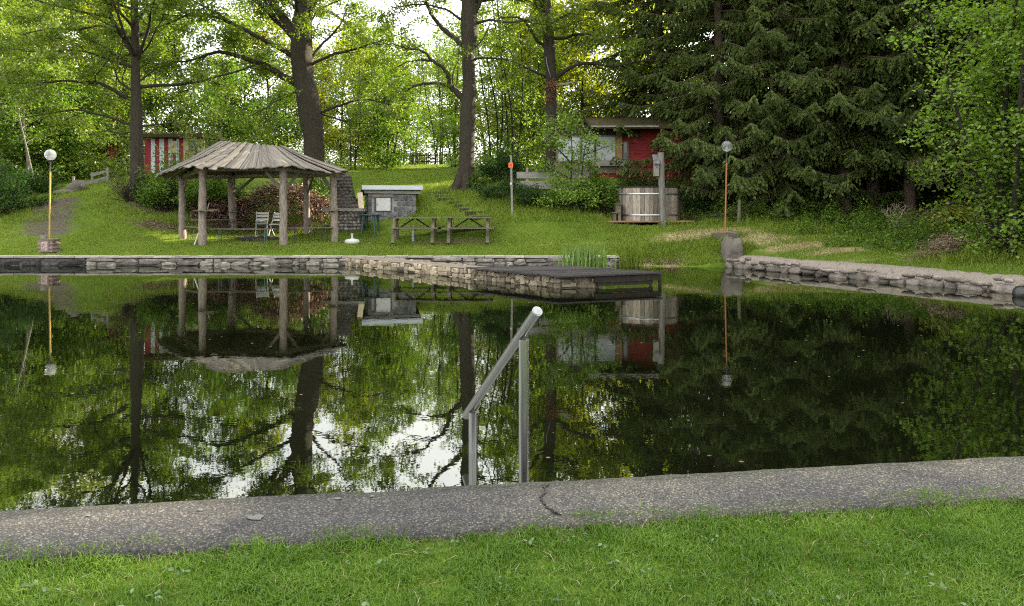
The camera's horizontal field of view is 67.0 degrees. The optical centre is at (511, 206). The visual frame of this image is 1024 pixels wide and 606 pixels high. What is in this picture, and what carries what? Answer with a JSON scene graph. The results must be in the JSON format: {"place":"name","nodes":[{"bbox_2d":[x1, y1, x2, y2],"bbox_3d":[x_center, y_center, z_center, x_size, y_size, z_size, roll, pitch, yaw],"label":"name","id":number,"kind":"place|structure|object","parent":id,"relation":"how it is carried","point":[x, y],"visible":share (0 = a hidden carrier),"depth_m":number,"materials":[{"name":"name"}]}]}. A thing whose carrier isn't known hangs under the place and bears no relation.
{"place":"outdoors","nodes":[
{"label":"outdoors","id":0,"kind":"place"},
{"bbox_2d":[2,0,724,164],"label":"sky","id":1,"kind":"structure","parent":0,"point":[421,27],"materials":[{"name":"white"}]},
{"bbox_2d":[0,265,1023,510],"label":"water","id":2,"kind":"structure","parent":0,"point":[194,383],"depth_m":7.84,"materials":[{"name":"liquid"}]},
{"bbox_2d":[345,257,600,287],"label":"stone pier","id":3,"kind":"structure","parent":2,"relation":"in","point":[437,268],"depth_m":18.83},
{"bbox_2d":[466,266,662,285],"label":"landing deck","id":4,"kind":"structure","parent":3,"relation":"on","point":[608,277],"depth_m":16.94,"materials":[{"name":"grey wood"}]},
{"bbox_2d":[462,306,541,482],"bbox_3d":[-0.095,1.616,5.056,0.067,2.068,1.309,0,0,-22],"label":"handrail","id":5,"kind":"object","parent":2,"relation":"in","point":[520,340],"visible":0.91,"depth_m":4.63,"materials":[{"name":"metal"}]},
{"bbox_2d":[558,242,615,268],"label":"reed clump","id":6,"kind":"object","parent":2,"relation":"in","point":[580,256],"visible":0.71,"depth_m":20.73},
{"bbox_2d":[618,243,645,266],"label":"rush clump","id":7,"kind":"object","parent":2,"relation":"in","point":[632,260],"visible":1,"depth_m":22.26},
{"bbox_2d":[0,165,1023,605],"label":"ground","id":8,"kind":"structure","parent":0,"point":[58,205],"depth_m":22.68,"materials":[{"name":"plant"}]},
{"bbox_2d":[8,88,49,178],"bbox_3d":[-20.638,-2.816,32.507,1.692,4.449,2.404,0,0,-10],"label":"birch tree","id":9,"kind":"object","parent":8,"relation":"on","point":[25,142],"visible":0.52,"depth_m":32.48,"materials":[{"name":"green plant"}]},
{"bbox_2d":[0,153,58,216],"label":"leafy shrub","id":10,"kind":"object","parent":8,"relation":"on","point":[10,196],"visible":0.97,"depth_m":28.17,"materials":[{"name":"green plant"}]},
{"bbox_2d":[2,164,66,195],"bbox_3d":[-19.689,-1.090,31.499,3.117,1.373,1.587,0,0,0],"label":"leafy shrub","id":11,"kind":"object","parent":8,"relation":"on","point":[43,187],"visible":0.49,"depth_m":31.36,"materials":[{"name":"green plant"}]},
{"bbox_2d":[0,70,80,181],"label":"dark hornbeam","id":12,"kind":"object","parent":8,"relation":"on","point":[19,145],"visible":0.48,"depth_m":34.02,"materials":[{"name":"green plant"}]},
{"bbox_2d":[0,0,81,177],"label":"young beech","id":13,"kind":"object","parent":8,"relation":"on","point":[2,58],"visible":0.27,"depth_m":35.47,"materials":[{"name":"green plant"}]},
{"bbox_2d":[0,258,86,265],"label":"pond wall","id":14,"kind":"structure","parent":8,"relation":"on","point":[42,261],"depth_m":22.68,"materials":[{"name":"black stone"}]},
{"bbox_2d":[38,238,60,252],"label":"lamp plinth","id":15,"kind":"structure","parent":8,"relation":"on","point":[50,245],"depth_m":23.79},
{"bbox_2d":[0,66,119,183],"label":"dark hornbeam","id":16,"kind":"object","parent":8,"relation":"on","point":[63,144],"visible":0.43,"depth_m":35.32,"materials":[{"name":"green plant"}]},
{"bbox_2d":[0,0,119,182],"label":"young beech","id":17,"kind":"object","parent":8,"relation":"on","point":[60,70],"visible":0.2,"depth_m":35.84,"materials":[{"name":"green plant"}]},
{"bbox_2d":[6,0,149,152],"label":"golden maple","id":18,"kind":"object","parent":8,"relation":"on","point":[89,11],"visible":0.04,"depth_m":46.48,"materials":[{"name":"green plant"}]},
{"bbox_2d":[48,79,123,173],"bbox_3d":[-21.244,-3.804,38.905,4.499,5.794,4.806,0,0,-16],"label":"dark hornbeam","id":19,"kind":"object","parent":8,"relation":"on","point":[94,95],"visible":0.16,"depth_m":38.38,"materials":[{"name":"green plant"}]},
{"bbox_2d":[72,167,109,183],"bbox_3d":[-18.293,-1.230,33.600,1.571,0.896,0.255,0,0,0],"label":"plank railing","id":20,"kind":"object","parent":8,"relation":"on","point":[106,171],"visible":0.69,"depth_m":33.55,"materials":[{"name":"grey wood"}]},
{"bbox_2d":[98,169,143,201],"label":"bare shrub","id":21,"kind":"object","parent":8,"relation":"on","point":[125,198],"visible":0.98,"depth_m":28.84,"materials":[{"name":"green plant"}]},
{"bbox_2d":[75,19,173,168],"bbox_3d":[-20.495,-5.432,40.496,5.522,8.904,5.814,0,0,-14],"label":"young beech","id":22,"kind":"object","parent":8,"relation":"on","point":[125,114],"visible":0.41,"depth_m":39.72,"materials":[{"name":"green plant"}]},
{"bbox_2d":[0,0,289,200],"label":"oak tree","id":23,"kind":"object","parent":8,"relation":"on","point":[134,127],"visible":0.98,"depth_m":29.31,"materials":[{"name":"green plant"}]},
{"bbox_2d":[110,7,215,148],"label":"golden maple","id":24,"kind":"object","parent":8,"relation":"on","point":[148,100],"visible":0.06,"depth_m":45.08,"materials":[{"name":"green plant"}]},
{"bbox_2d":[121,143,212,211],"bbox_3d":[-12.897,-1.070,28.998,3.380,2.594,2.212,0,0,0],"label":"leafy shrub","id":25,"kind":"object","parent":8,"relation":"on","point":[162,193],"visible":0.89,"depth_m":28.82,"materials":[{"name":"green plant"}]},
{"bbox_2d":[143,130,225,174],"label":"striped shed","id":26,"kind":"structure","parent":8,"relation":"on","point":[160,139],"depth_m":33.37,"materials":[{"name":"red paint"},{"name":"cream paint"},{"name":"dark wood"}]},
{"bbox_2d":[119,2,255,144],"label":"young beech","id":27,"kind":"object","parent":8,"relation":"on","point":[177,94],"visible":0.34,"depth_m":43.38,"materials":[{"name":"green plant"}]},
{"bbox_2d":[191,179,251,205],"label":"leafy shrub","id":28,"kind":"object","parent":8,"relation":"on","point":[219,189],"visible":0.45,"depth_m":29.96,"materials":[{"name":"green plant"}]},
{"bbox_2d":[175,58,276,143],"bbox_3d":[-14.383,-4.390,39.547,5.028,6.476,5.372,0,0,-31],"label":"dark hornbeam","id":29,"kind":"object","parent":8,"relation":"on","point":[209,99],"visible":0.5,"depth_m":38.89,"materials":[{"name":"green plant"}]},
{"bbox_2d":[208,228,277,242],"bbox_3d":[-8.704,0.978,25.000,2.169,0.510,0.240,0,0,0],"label":"trestle bench","id":30,"kind":"object","parent":8,"relation":"on","point":[256,229],"visible":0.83,"depth_m":24.94,"materials":[{"name":"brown wood"}]},
{"bbox_2d":[195,0,299,144],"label":"young beech","id":31,"kind":"object","parent":8,"relation":"on","point":[277,64],"visible":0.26,"depth_m":46.88,"materials":[{"name":"green plant"}]},
{"bbox_2d":[154,141,348,244],"bbox_3d":[-8.710,-0.451,26.670,6.604,3.655,5.677,0,0,0],"label":"gazebo","id":32,"kind":"object","parent":8,"relation":"on","point":[231,162],"visible":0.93,"depth_m":25.53,"materials":[{"name":"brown wood"}]},
{"bbox_2d":[186,178,337,231],"bbox_3d":[-9.748,-0.097,29.562,6.343,2.134,3.156,0,0,0],"label":"brush heap","id":33,"kind":"object","parent":8,"relation":"on","point":[244,204],"visible":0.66,"depth_m":29.20,"materials":[{"name":"plant"}]},
{"bbox_2d":[202,0,332,148],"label":"golden maple","id":34,"kind":"object","parent":8,"relation":"on","point":[265,34],"visible":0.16,"depth_m":49.57,"materials":[{"name":"green plant"}]},
{"bbox_2d":[124,0,421,194],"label":"oak tree","id":35,"kind":"object","parent":8,"relation":"on","point":[299,27],"visible":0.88,"depth_m":32.57,"materials":[{"name":"green plant"}]},
{"bbox_2d":[245,81,325,152],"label":"dark hornbeam","id":36,"kind":"object","parent":8,"relation":"on","point":[297,133],"visible":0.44,"depth_m":41.86,"materials":[{"name":"green plant"}]},
{"bbox_2d":[6,111,580,182],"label":"forest undergrowth","id":37,"kind":"object","parent":8,"relation":"on","point":[533,155],"visible":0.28,"depth_m":36.98,"materials":[{"name":"green plant"}]},
{"bbox_2d":[0,255,619,265],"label":"pond wall","id":38,"kind":"structure","parent":8,"relation":"on","point":[300,260],"depth_m":22.68,"materials":[{"name":"stone"}]},
{"bbox_2d":[276,40,348,159],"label":"tall ash","id":39,"kind":"object","parent":8,"relation":"on","point":[321,53],"visible":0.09,"depth_m":62.25,"materials":[{"name":"green plant"}]},
{"bbox_2d":[299,177,329,211],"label":"leafy shrub","id":40,"kind":"object","parent":8,"relation":"on","point":[317,185],"visible":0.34,"depth_m":30.04,"materials":[{"name":"green plant"}]},
{"bbox_2d":[289,16,392,162],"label":"golden maple","id":41,"kind":"object","parent":8,"relation":"on","point":[323,92],"visible":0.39,"depth_m":49.20,"materials":[{"name":"green plant"}]},
{"bbox_2d":[322,174,366,231],"bbox_3d":[-5.936,-0.043,27.717,1.488,2.224,1.162,0,0,0],"label":"stone fireplace","id":42,"kind":"object","parent":8,"relation":"on","point":[347,201],"visible":0.84,"depth_m":27.44,"materials":[{"name":"stone"}]},
{"bbox_2d":[321,50,379,169],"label":"slim alder","id":43,"kind":"object","parent":8,"relation":"on","point":[349,129],"visible":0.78,"depth_m":43.80,"materials":[{"name":"green plant"}]},
{"bbox_2d":[326,35,413,164],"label":"golden maple","id":44,"kind":"object","parent":8,"relation":"on","point":[398,68],"visible":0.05,"depth_m":61.65,"materials":[{"name":"green plant"}]},
{"bbox_2d":[320,24,420,165],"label":"young beech","id":45,"kind":"object","parent":8,"relation":"on","point":[376,71],"visible":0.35,"depth_m":46.96,"materials":[{"name":"green plant"}]},
{"bbox_2d":[341,66,432,169],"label":"dark hornbeam","id":46,"kind":"object","parent":8,"relation":"on","point":[389,155],"visible":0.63,"depth_m":45.42,"materials":[{"name":"green plant"}]},
{"bbox_2d":[89,185,687,265],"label":"leaf litter","id":47,"kind":"object","parent":8,"relation":"on","point":[673,261],"visible":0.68,"depth_m":27.66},
{"bbox_2d":[360,185,422,221],"bbox_3d":[-4.499,-0.078,28.686,2.180,1.337,1.791,0,0,-13],"label":"stone hut","id":48,"kind":"object","parent":8,"relation":"on","point":[389,201],"visible":0.8,"depth_m":27.94,"materials":[{"name":"stone"}]},
{"bbox_2d":[361,36,450,164],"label":"young beech","id":49,"kind":"object","parent":8,"relation":"on","point":[419,71],"visible":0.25,"depth_m":64.96,"materials":[{"name":"green plant"}]},
{"bbox_2d":[389,217,444,243],"bbox_3d":[-3.113,0.793,25.600,1.667,0.858,1.545,0,0,0],"label":"picnic table","id":50,"kind":"object","parent":8,"relation":"on","point":[433,227],"visible":0.92,"depth_m":25.30,"materials":[{"name":"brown wood"}]},
{"bbox_2d":[397,75,438,164],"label":"slim alder","id":51,"kind":"object","parent":8,"relation":"on","point":[413,134],"visible":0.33,"depth_m":60.11,"materials":[{"name":"green plant"}]},
{"bbox_2d":[410,152,449,164],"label":"picket fence","id":52,"kind":"object","parent":8,"relation":"on","point":[424,161],"visible":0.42,"depth_m":52.99,"materials":[{"name":"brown wood"}]},
{"bbox_2d":[393,26,481,164],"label":"young beech","id":53,"kind":"object","parent":8,"relation":"on","point":[432,51],"visible":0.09,"depth_m":69.30,"materials":[{"name":"green plant"}]},
{"bbox_2d":[412,41,462,164],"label":"slim alder","id":54,"kind":"object","parent":8,"relation":"on","point":[439,96],"visible":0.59,"depth_m":54.52,"materials":[{"name":"green plant"}]},
{"bbox_2d":[430,112,477,167],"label":"dark hornbeam","id":55,"kind":"object","parent":8,"relation":"on","point":[455,133],"visible":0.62,"depth_m":45.90,"materials":[{"name":"green plant"}]},
{"bbox_2d":[428,33,484,159],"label":"slim alder","id":56,"kind":"object","parent":8,"relation":"on","point":[456,84],"visible":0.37,"depth_m":55.84,"materials":[{"name":"green plant"}]},
{"bbox_2d":[351,0,563,191],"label":"oak tree","id":57,"kind":"object","parent":8,"relation":"on","point":[469,32],"visible":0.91,"depth_m":30.72,"materials":[{"name":"green plant"}]},
{"bbox_2d":[428,192,490,219],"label":"bank steps","id":58,"kind":"structure","parent":8,"relation":"on","point":[465,211],"depth_m":27.86,"materials":[{"name":"stone"}]},
{"bbox_2d":[440,217,494,243],"bbox_3d":[-1.481,0.789,25.600,1.816,0.865,1.545,0,0,0],"label":"picnic table","id":59,"kind":"object","parent":8,"relation":"on","point":[449,227],"visible":0.98,"depth_m":25.25,"materials":[{"name":"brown wood"}]},
{"bbox_2d":[466,166,489,188],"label":"leafy shrub","id":60,"kind":"object","parent":8,"relation":"on","point":[477,182],"visible":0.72,"depth_m":30.47,"materials":[{"name":"green plant"}]},
{"bbox_2d":[424,3,536,163],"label":"young beech","id":61,"kind":"object","parent":8,"relation":"on","point":[458,30],"visible":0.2,"depth_m":58.39,"materials":[{"name":"green plant"}]},
{"bbox_2d":[450,0,543,174],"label":"slim alder","id":62,"kind":"object","parent":8,"relation":"on","point":[496,117],"visible":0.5,"depth_m":38.07,"materials":[{"name":"green plant"}]},
{"bbox_2d":[471,175,533,198],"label":"leafy shrub","id":63,"kind":"object","parent":8,"relation":"on","point":[498,191],"visible":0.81,"depth_m":28.31,"materials":[{"name":"green plant"}]},
{"bbox_2d":[474,133,534,183],"bbox_3d":[-0.322,-1.953,31.389,2.974,2.091,1.722,0,0,0],"label":"leafy shrub","id":64,"kind":"object","parent":8,"relation":"on","point":[497,168],"visible":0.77,"depth_m":31.34,"materials":[{"name":"green plant"}]},
{"bbox_2d":[2,533,1014,605],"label":"lawn weeds","id":65,"kind":"object","parent":8,"relation":"on","point":[822,597],"visible":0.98,"depth_m":3.10,"materials":[{"name":"green plant"}]},
{"bbox_2d":[0,482,1023,605],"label":"grass","id":66,"kind":"structure","parent":8,"relation":"on","point":[492,550],"depth_m":3.26,"materials":[{"name":"plant"}]},
{"bbox_2d":[0,456,1023,566],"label":"kerb","id":67,"kind":"structure","parent":8,"relation":"on","point":[299,518],"depth_m":3.82,"materials":[{"name":"concrete"}]},
{"bbox_2d":[0,164,1023,273],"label":"grass","id":68,"kind":"structure","parent":8,"relation":"on","point":[492,202],"depth_m":25.53,"materials":[{"name":"plant"}]},
{"bbox_2d":[0,208,1023,264],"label":"tall grass","id":69,"kind":"structure","parent":8,"relation":"on","point":[965,255],"depth_m":22.89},
{"bbox_2d":[0,499,1023,605],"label":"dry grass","id":70,"kind":"structure","parent":8,"relation":"on","point":[958,572],"depth_m":3.27,"materials":[{"name":"plant"}]},
{"bbox_2d":[454,0,594,159],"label":"golden maple","id":71,"kind":"object","parent":8,"relation":"on","point":[525,32],"visible":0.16,"depth_m":43.02,"materials":[{"name":"green plant"}]},
{"bbox_2d":[476,0,573,168],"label":"slim alder","id":72,"kind":"object","parent":8,"relation":"on","point":[525,116],"visible":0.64,"depth_m":36.40,"materials":[{"name":"green plant"}]},
{"bbox_2d":[486,34,574,160],"bbox_3d":[1.266,-5.030,38.703,5.007,7.667,4.755,0,0,-35],"label":"young beech","id":73,"kind":"object","parent":8,"relation":"on","point":[542,104],"visible":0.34,"depth_m":38.09,"materials":[{"name":"green plant"}]},
{"bbox_2d":[505,181,556,206],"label":"leafy shrub","id":74,"kind":"object","parent":8,"relation":"on","point":[523,196],"visible":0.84,"depth_m":27.45,"materials":[{"name":"green plant"}]},
{"bbox_2d":[517,167,588,188],"bbox_3d":[1.520,-0.824,28.842,2.710,1.233,0.146,0,0,0],"label":"plank fence","id":75,"kind":"object","parent":8,"relation":"on","point":[526,174],"visible":0.39,"depth_m":28.78,"materials":[{"name":"grey wood"}]},
{"bbox_2d":[510,0,615,150],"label":"tall ash","id":76,"kind":"object","parent":8,"relation":"on","point":[575,94],"visible":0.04,"depth_m":47.23,"materials":[{"name":"green plant"}]},
{"bbox_2d":[528,171,602,210],"bbox_3d":[1.872,-0.584,27.430,2.757,1.594,1.827,0,0,0],"label":"leafy shrub","id":77,"kind":"object","parent":8,"relation":"on","point":[570,197],"visible":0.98,"depth_m":27.36,"materials":[{"name":"green plant"}]},
{"bbox_2d":[530,105,622,189],"bbox_3d":[2.330,-2.020,28.209,3.346,3.293,2.234,0,0,0],"label":"maple sapling","id":78,"kind":"object","parent":8,"relation":"on","point":[552,142],"visible":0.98,"depth_m":28.13,"materials":[{"name":"green plant"}]},
{"bbox_2d":[504,0,652,123],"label":"golden maple","id":79,"kind":"object","parent":8,"relation":"on","point":[574,76],"visible":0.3,"depth_m":40.99,"materials":[{"name":"green plant"}]},
{"bbox_2d":[477,0,690,171],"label":"oak tree","id":80,"kind":"object","parent":8,"relation":"on","point":[547,44],"visible":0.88,"depth_m":31.16,"materials":[{"name":"green plant"}]},
{"bbox_2d":[572,156,622,212],"bbox_3d":[3.058,-0.761,27.835,2.045,2.076,1.390,0,0,0],"label":"leafy shrub","id":81,"kind":"object","parent":8,"relation":"on","point":[609,200],"visible":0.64,"depth_m":27.64,"materials":[{"name":"green plant"}]},
{"bbox_2d":[560,0,696,116],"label":"golden maple","id":82,"kind":"object","parent":8,"relation":"on","point":[586,83],"visible":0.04,"depth_m":44.80,"materials":[{"name":"green plant"}]},
{"bbox_2d":[555,117,707,180],"bbox_3d":[4.685,-2.221,33.023,5.926,3.181,5.955,0,0,0],"label":"red cabin","id":83,"kind":"object","parent":8,"relation":"on","point":[649,129],"visible":0.41,"depth_m":31.03,"materials":[{"name":"paint"}]},
{"bbox_2d":[609,154,666,196],"bbox_3d":[4.681,-0.971,29.407,2.610,2.027,1.414,0,0,0],"label":"leafy shrub","id":84,"kind":"object","parent":8,"relation":"on","point":[633,183],"visible":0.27,"depth_m":29.30,"materials":[{"name":"green plant"}]},
{"bbox_2d":[545,0,749,168],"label":"spruce tree","id":85,"kind":"object","parent":8,"relation":"on","point":[641,29],"visible":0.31,"depth_m":32.69,"materials":[{"name":"green plant"}]},
{"bbox_2d":[603,220,693,225],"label":"plank deck","id":86,"kind":"structure","parent":8,"relation":"on","point":[651,222],"depth_m":26.65,"materials":[{"name":"brown wood"}]},
{"bbox_2d":[617,186,678,220],"bbox_3d":[4.901,-0.098,27.900,2.223,1.234,2.223,0,0,0],"label":"hot tub","id":87,"kind":"object","parent":86,"relation":"on","point":[639,203],"visible":0.77,"depth_m":26.97,"materials":[{"name":"brown wood"}]},
{"bbox_2d":[658,152,665,225],"bbox_3d":[5.026,-0.486,25.901,0.299,2.625,0.226,0,0,0],"label":"wooden pole","id":88,"kind":"object","parent":8,"relation":"on","point":[661,184],"visible":0.86,"depth_m":25.81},
{"bbox_2d":[678,172,724,214],"bbox_3d":[6.811,-0.480,28.238,2.334,1.655,1.445,0,0,0],"label":"leafy shrub","id":89,"kind":"object","parent":8,"relation":"on","point":[699,203],"visible":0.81,"depth_m":28.05,"materials":[{"name":"green plant"}]},
{"bbox_2d":[635,0,805,166],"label":"spruce tree","id":90,"kind":"object","parent":8,"relation":"on","point":[707,34],"visible":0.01,"depth_m":34.43,"materials":[{"name":"green plant"}]},
{"bbox_2d":[609,0,851,200],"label":"spruce tree","id":91,"kind":"object","parent":8,"relation":"on","point":[718,127],"visible":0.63,"depth_m":29.21,"materials":[{"name":"green plant"}]},
{"bbox_2d":[721,237,743,263],"bbox_3d":[6.384,1.404,22.368,0.641,1.045,0.680,0,0,0],"label":"standing boulder","id":92,"kind":"object","parent":8,"relation":"on","point":[732,247],"visible":0.6,"depth_m":22.09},
{"bbox_2d":[641,226,877,262],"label":"dry grass","id":93,"kind":"structure","parent":8,"relation":"on","point":[790,246],"depth_m":23.03,"materials":[{"name":"plant"}]},
{"bbox_2d":[664,0,923,220],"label":"spruce tree","id":94,"kind":"object","parent":8,"relation":"on","point":[784,187],"visible":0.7,"depth_m":26.79,"materials":[{"name":"green plant"}]},
{"bbox_2d":[701,0,923,206],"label":"spruce tree","id":95,"kind":"object","parent":8,"relation":"on","point":[857,185],"visible":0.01,"depth_m":28.35,"materials":[{"name":"green plant"}]},
{"bbox_2d":[672,185,1007,250],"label":"undergrowth","id":96,"kind":"object","parent":8,"relation":"on","point":[922,231],"visible":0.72,"depth_m":23.72,"materials":[{"name":"green plant"}]},
{"bbox_2d":[749,0,970,209],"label":"spruce tree","id":97,"kind":"object","parent":8,"relation":"on","point":[873,185],"visible":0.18,"depth_m":26.39,"materials":[{"name":"green plant"}]},
{"bbox_2d":[735,0,989,214],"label":"spruce tree","id":98,"kind":"object","parent":8,"relation":"on","point":[839,98],"visible":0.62,"depth_m":26.03,"materials":[{"name":"green plant"}]},
{"bbox_2d":[725,255,1023,293],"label":"pond wall","id":99,"kind":"structure","parent":8,"relation":"on","point":[959,279],"depth_m":17.98,"materials":[{"name":"stone"}]},
{"bbox_2d":[807,0,995,212],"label":"spruce tree","id":100,"kind":"object","parent":8,"relation":"on","point":[909,185],"visible":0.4,"depth_m":25.62,"materials":[{"name":"green plant"}]},
{"bbox_2d":[855,0,1006,196],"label":"spruce tree","id":101,"kind":"object","parent":8,"relation":"on","point":[888,183],"visible":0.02,"depth_m":29.32,"materials":[{"name":"green plant"}]},
{"bbox_2d":[859,0,1023,187],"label":"spruce tree","id":102,"kind":"object","parent":8,"relation":"on","point":[927,86],"visible":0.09,"depth_m":25.41,"materials":[{"name":"green plant"}]},
{"bbox_2d":[895,230,987,262],"bbox_3d":[10.966,1.004,19.377,2.995,0.891,2.163,0,0,-40],"label":"brush heap","id":103,"kind":"object","parent":8,"relation":"on","point":[944,243],"visible":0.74,"depth_m":19.18,"materials":[{"name":"plant"}]},
{"bbox_2d":[877,0,1023,260],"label":"hazel tree","id":104,"kind":"object","parent":8,"relation":"on","point":[1004,153],"visible":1,"depth_m":17.35,"materials":[{"name":"green plant"}]},
{"bbox_2d":[910,133,996,231],"bbox_3d":[11.342,-0.621,19.460,3.217,2.595,1.443,0,0,0],"label":"hazel sapling","id":105,"kind":"object","parent":8,"relation":"on","point":[937,205],"visible":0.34,"depth_m":19.35,"materials":[{"name":"green plant"}]},
{"bbox_2d":[919,184,991,235],"bbox_3d":[12.266,0.085,20.960,2.165,1.545,1.242,0,0,0],"label":"leafy shrub","id":106,"kind":"object","parent":8,"relation":"on","point":[955,212],"visible":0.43,"depth_m":20.95,"materials":[{"name":"green plant"}]},
{"bbox_2d":[930,2,1023,198],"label":"tree","id":107,"kind":"object","parent":8,"relation":"on","point":[961,96],"visible":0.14,"depth_m":20.81,"materials":[{"name":"green plant"}]},
{"bbox_2d":[964,180,1023,246],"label":"leafy shrub","id":108,"kind":"object","parent":8,"relation":"on","point":[982,228],"visible":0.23,"depth_m":17.82,"materials":[{"name":"green plant"}]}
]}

